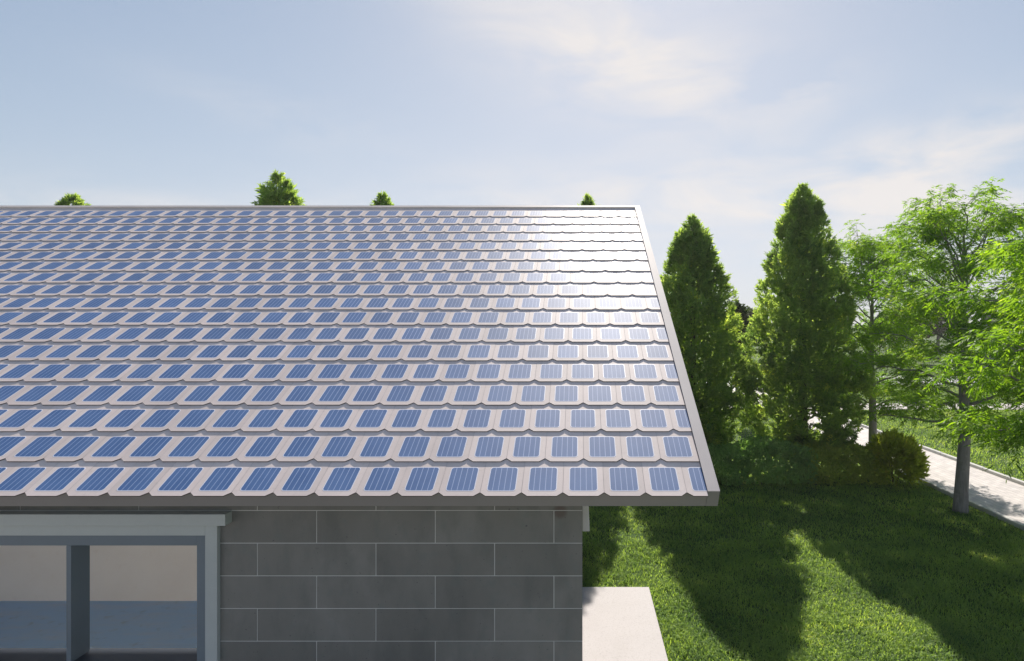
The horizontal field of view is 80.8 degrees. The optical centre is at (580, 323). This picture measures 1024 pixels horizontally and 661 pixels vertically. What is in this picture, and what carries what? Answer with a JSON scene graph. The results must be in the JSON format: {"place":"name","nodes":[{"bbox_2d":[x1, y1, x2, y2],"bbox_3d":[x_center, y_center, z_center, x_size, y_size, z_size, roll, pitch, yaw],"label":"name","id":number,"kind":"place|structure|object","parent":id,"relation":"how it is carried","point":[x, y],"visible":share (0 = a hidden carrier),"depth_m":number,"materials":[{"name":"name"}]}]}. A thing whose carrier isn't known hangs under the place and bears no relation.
{"place":"outdoors","nodes":[
{"label":"outdoors","id":0,"kind":"place"},
{"bbox_2d":[0,0,1023,325],"label":"sky","id":1,"kind":"structure","parent":0,"point":[716,111],"materials":[{"name":"blue"}]},
{"bbox_2d":[582,326,1023,660],"bbox_3d":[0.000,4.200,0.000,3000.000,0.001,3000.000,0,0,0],"label":"ground","id":2,"kind":"structure","parent":0,"point":[931,338],"depth_m":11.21,"materials":[{"name":"green plant"}]},
{"bbox_2d":[54,193,91,204],"bbox_3d":[-14.525,0.260,16.965,3.716,8.075,3.806,0,0,8],"label":"conifer tree","id":3,"kind":"object","parent":2,"relation":"on","point":[73,199],"depth_m":16.90,"materials":[{"name":"green plant"}]},
{"bbox_2d":[249,169,304,204],"bbox_3d":[-8.556,-0.060,17.041,3.974,8.736,3.874,0,0,35],"label":"conifer tree","id":4,"kind":"object","parent":2,"relation":"on","point":[272,194],"visible":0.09,"depth_m":16.77,"materials":[{"name":"green plant"}]},
{"bbox_2d":[0,205,719,660],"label":"house","id":5,"kind":"structure","parent":2,"relation":"on","point":[332,431],"depth_m":6.21,"materials":[{"name":"tile"}]},
{"bbox_2d":[0,511,231,660],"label":"window","id":6,"kind":"structure","parent":5,"relation":"in","point":[78,530],"depth_m":5.56,"materials":[{"name":"paint"}]},
{"bbox_2d":[369,191,394,204],"bbox_3d":[-5.686,0.249,17.023,3.634,8.121,3.535,0,0,16],"label":"conifer tree","id":7,"kind":"object","parent":2,"relation":"on","point":[384,198],"visible":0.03,"depth_m":16.86,"materials":[{"name":"green plant"}]},
{"bbox_2d":[577,193,596,204],"bbox_3d":[0.222,0.254,16.975,2.801,8.091,2.730,0,0,-36],"label":"conifer tree","id":8,"kind":"object","parent":2,"relation":"on","point":[587,199],"visible":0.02,"depth_m":16.89,"materials":[{"name":"green plant"}]},
{"bbox_2d":[582,587,667,660],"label":"terrace slab","id":9,"kind":"structure","parent":2,"relation":"on","point":[620,624],"depth_m":8.04,"materials":[{"name":"concrete"}]},
{"bbox_2d":[659,212,760,461],"bbox_3d":[3.186,0.564,17.069,3.722,7.474,3.825,0,0,-23],"label":"conifer tree","id":10,"kind":"object","parent":2,"relation":"on","point":[699,318],"visible":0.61,"depth_m":16.34,"materials":[{"name":"green plant"}]},
{"bbox_2d":[724,300,753,414],"bbox_3d":[7.097,1.585,26.993,1.568,5.433,1.650,0,0,0],"label":"round tree","id":11,"kind":"object","parent":2,"relation":"on","point":[741,310],"visible":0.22,"depth_m":26.61,"materials":[{"name":"green plant"}]},
{"bbox_2d":[745,305,768,355],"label":"distant tree","id":12,"kind":"object","parent":2,"relation":"on","point":[750,311],"visible":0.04,"depth_m":60.66,"materials":[{"name":"green plant"}]},
{"bbox_2d":[707,432,818,486],"bbox_3d":[4.354,3.619,16.059,3.704,1.216,1.588,0,0,0],"label":"hedge","id":13,"kind":"object","parent":2,"relation":"on","point":[741,457],"visible":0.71,"depth_m":15.51,"materials":[{"name":"green plant"}]},
{"bbox_2d":[738,182,876,469],"bbox_3d":[6.393,0.123,17.046,3.911,8.355,4.006,0,0,0],"label":"conifer tree","id":14,"kind":"object","parent":2,"relation":"on","point":[805,252],"visible":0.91,"depth_m":16.33,"materials":[{"name":"green plant"}]},
{"bbox_2d":[799,440,891,486],"bbox_3d":[7.013,3.669,16.031,2.115,1.118,1.530,0,0,0],"label":"hedge","id":15,"kind":"object","parent":2,"relation":"on","point":[830,466],"visible":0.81,"depth_m":15.49,"materials":[{"name":"green plant"}]},
{"bbox_2d":[726,385,1023,479],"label":"grass","id":16,"kind":"structure","parent":2,"relation":"on","point":[983,458],"depth_m":21.78,"materials":[{"name":"green plant"}]},
{"bbox_2d":[806,214,949,442],"bbox_3d":[8.614,0.541,17.980,4.251,7.518,4.397,0,0,0],"label":"ash tree","id":17,"kind":"object","parent":2,"relation":"on","point":[865,252],"visible":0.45,"depth_m":17.22,"materials":[{"name":"green plant"}]},
{"bbox_2d":[861,427,930,486],"bbox_3d":[8.272,3.467,15.705,1.745,1.522,1.698,0,0,0],"label":"golden shrub","id":18,"kind":"object","parent":2,"relation":"on","point":[895,450],"visible":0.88,"depth_m":15.28,"materials":[{"name":"green plant"}]},
{"bbox_2d":[874,307,926,353],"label":"distant tree","id":19,"kind":"object","parent":2,"relation":"on","point":[898,327],"visible":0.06,"depth_m":62.64,"materials":[{"name":"green plant"}]},
{"bbox_2d":[809,428,1023,530],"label":"path kerb","id":20,"kind":"structure","parent":2,"relation":"on","point":[994,513],"depth_m":13.39,"materials":[{"name":"concrete"}]},
{"bbox_2d":[831,176,1023,513],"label":"ash tree","id":21,"kind":"object","parent":2,"relation":"on","point":[934,233],"visible":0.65,"depth_m":13.20,"materials":[{"name":"green plant"}]},
{"bbox_2d":[848,419,1023,485],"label":"path kerb","id":22,"kind":"structure","parent":2,"relation":"on","point":[1001,475],"depth_m":17.26,"materials":[{"name":"concrete"}]},
{"bbox_2d":[922,297,967,359],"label":"distant tree","id":23,"kind":"object","parent":2,"relation":"on","point":[939,330],"visible":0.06,"depth_m":68.38,"materials":[{"name":"green plant"}]},
{"bbox_2d":[907,227,1023,482],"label":"ash tree","id":24,"kind":"object","parent":2,"relation":"on","point":[996,338],"visible":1,"depth_m":9.27,"materials":[{"name":"green plant"}]},
{"bbox_2d":[972,290,1023,390],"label":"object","id":25,"kind":"structure","parent":2,"relation":"on","point":[989,316],"depth_m":38.81,"materials":[{"name":"green plant"}]},
{"bbox_2d":[706,376,974,384],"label":"road","id":26,"kind":"structure","parent":0,"point":[895,381],"depth_m":44.02,"materials":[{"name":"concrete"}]},
{"bbox_2d":[729,386,1023,523],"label":"path","id":27,"kind":"structure","parent":0,"point":[996,493],"depth_m":15.56,"materials":[{"name":"grey concrete"}]},
{"bbox_2d":[742,404,1023,409],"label":"cross path","id":28,"kind":"structure","parent":0,"point":[905,408],"depth_m":29.90,"materials":[{"name":"grey concrete"}]}
]}

